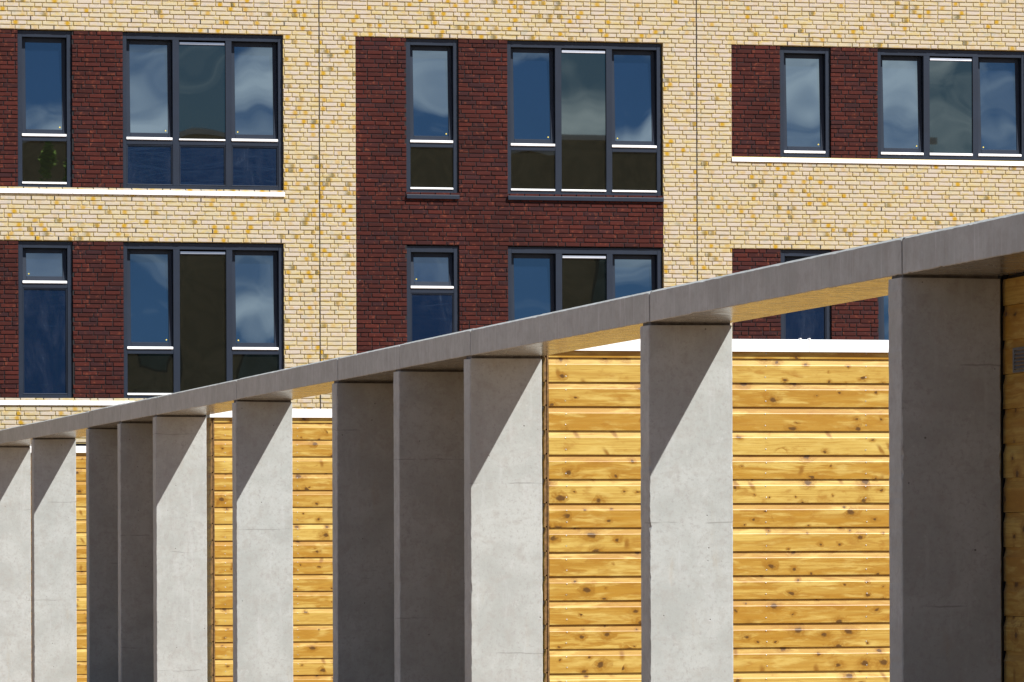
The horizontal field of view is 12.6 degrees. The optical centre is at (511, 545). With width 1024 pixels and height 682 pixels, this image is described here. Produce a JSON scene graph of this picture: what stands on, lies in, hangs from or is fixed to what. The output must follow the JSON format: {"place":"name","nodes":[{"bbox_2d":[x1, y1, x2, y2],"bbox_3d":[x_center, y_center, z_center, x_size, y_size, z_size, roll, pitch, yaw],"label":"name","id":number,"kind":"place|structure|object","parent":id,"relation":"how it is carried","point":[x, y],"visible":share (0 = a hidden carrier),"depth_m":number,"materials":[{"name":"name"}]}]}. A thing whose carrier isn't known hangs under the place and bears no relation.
{"place":"outdoors","nodes":[
{"label":"outdoors","id":0,"kind":"place"},
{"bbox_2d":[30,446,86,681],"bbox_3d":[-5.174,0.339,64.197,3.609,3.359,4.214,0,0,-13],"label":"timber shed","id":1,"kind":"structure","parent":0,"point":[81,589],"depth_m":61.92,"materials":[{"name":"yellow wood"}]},
{"bbox_2d":[205,409,332,681],"bbox_3d":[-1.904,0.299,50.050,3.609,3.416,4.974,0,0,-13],"label":"timber shed","id":2,"kind":"structure","parent":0,"point":[312,548],"depth_m":47.46,"materials":[{"name":"yellow wood"}]},
{"bbox_2d":[0,0,1023,445],"bbox_3d":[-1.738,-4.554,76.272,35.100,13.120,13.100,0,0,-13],"label":"apartment building","id":3,"kind":"structure","parent":0,"point":[200,192],"depth_m":69.79,"materials":[{"name":"yellow brick"}]},
{"bbox_2d":[17,30,71,188],"bbox_3d":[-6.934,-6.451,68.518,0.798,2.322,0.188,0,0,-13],"label":"window","id":4,"kind":"structure","parent":3,"relation":"in","point":[44,76],"depth_m":68.50,"materials":[{"name":"clear glass"}]},
{"bbox_2d":[18,241,72,398],"bbox_3d":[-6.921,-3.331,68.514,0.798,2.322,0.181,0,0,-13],"label":"window","id":5,"kind":"structure","parent":3,"relation":"in","point":[44,275],"depth_m":68.48,"materials":[{"name":"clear glass"}]},
{"bbox_2d":[123,33,282,190],"bbox_3d":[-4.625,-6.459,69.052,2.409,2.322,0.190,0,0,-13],"label":"window","id":6,"kind":"structure","parent":3,"relation":"in","point":[208,115],"depth_m":69.00,"materials":[{"name":"clear glass"}]},
{"bbox_2d":[123,243,283,398],"bbox_3d":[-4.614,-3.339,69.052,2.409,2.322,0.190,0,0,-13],"label":"window","id":7,"kind":"structure","parent":3,"relation":"in","point":[200,319],"depth_m":68.98,"materials":[{"name":"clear glass"}]},
{"bbox_2d":[406,39,457,193],"bbox_3d":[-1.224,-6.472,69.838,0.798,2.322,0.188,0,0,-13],"label":"window","id":8,"kind":"structure","parent":3,"relation":"in","point":[431,72],"depth_m":69.83,"materials":[{"name":"clear glass"}]},
{"bbox_2d":[407,246,458,342],"bbox_3d":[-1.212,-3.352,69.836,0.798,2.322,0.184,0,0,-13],"label":"window","id":9,"kind":"structure","parent":3,"relation":"in","point":[432,271],"depth_m":69.80,"materials":[{"name":"clear glass"}]},
{"bbox_2d":[507,41,660,196],"bbox_3d":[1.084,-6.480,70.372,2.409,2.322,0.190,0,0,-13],"label":"window","id":10,"kind":"structure","parent":3,"relation":"in","point":[588,122],"depth_m":70.33,"materials":[{"name":"clear glass"}]},
{"bbox_2d":[508,247,661,320],"bbox_3d":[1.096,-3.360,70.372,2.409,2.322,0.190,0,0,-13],"label":"window","id":11,"kind":"structure","parent":3,"relation":"in","point":[540,281],"depth_m":70.29,"materials":[{"name":"clear glass"}]},
{"bbox_2d":[780,47,829,157],"bbox_3d":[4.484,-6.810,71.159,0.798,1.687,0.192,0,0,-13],"label":"window","id":12,"kind":"structure","parent":3,"relation":"in","point":[804,77],"depth_m":71.15,"materials":[{"name":"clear glass"}]},
{"bbox_2d":[781,250,830,339],"bbox_3d":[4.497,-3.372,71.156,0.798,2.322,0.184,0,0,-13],"label":"window","id":13,"kind":"structure","parent":3,"relation":"in","point":[815,323],"depth_m":71.10,"materials":[{"name":"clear glass"}]},
{"bbox_2d":[878,295,888,339],"bbox_3d":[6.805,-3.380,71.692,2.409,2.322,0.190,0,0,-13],"label":"window","id":14,"kind":"structure","parent":3,"relation":"in","point":[883,300],"depth_m":71.43,"materials":[{"name":"clear glass"}]},
{"bbox_2d":[878,49,1023,160],"bbox_3d":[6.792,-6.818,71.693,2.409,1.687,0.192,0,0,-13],"label":"window","id":15,"kind":"structure","parent":3,"relation":"in","point":[972,108],"depth_m":71.62,"materials":[{"name":"clear glass"}]},
{"bbox_2d":[0,211,1023,681],"bbox_3d":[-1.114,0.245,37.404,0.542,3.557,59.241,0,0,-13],"label":"concrete colonnade","id":16,"kind":"object","parent":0,"point":[436,483],"visible":1,"depth_m":32.76,"materials":[{"name":"concrete"}]},
{"bbox_2d":[540,338,889,681],"bbox_3d":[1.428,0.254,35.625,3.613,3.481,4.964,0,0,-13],"label":"timber shed","id":17,"kind":"structure","parent":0,"point":[810,468],"depth_m":33.19,"materials":[{"name":"yellow wood"}]},
{"bbox_2d":[998,272,1023,681],"bbox_3d":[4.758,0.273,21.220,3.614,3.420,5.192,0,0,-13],"label":"timber shed","id":18,"kind":"structure","parent":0,"point":[1012,441],"depth_m":23.04,"materials":[{"name":"brown wood"}]}
]}

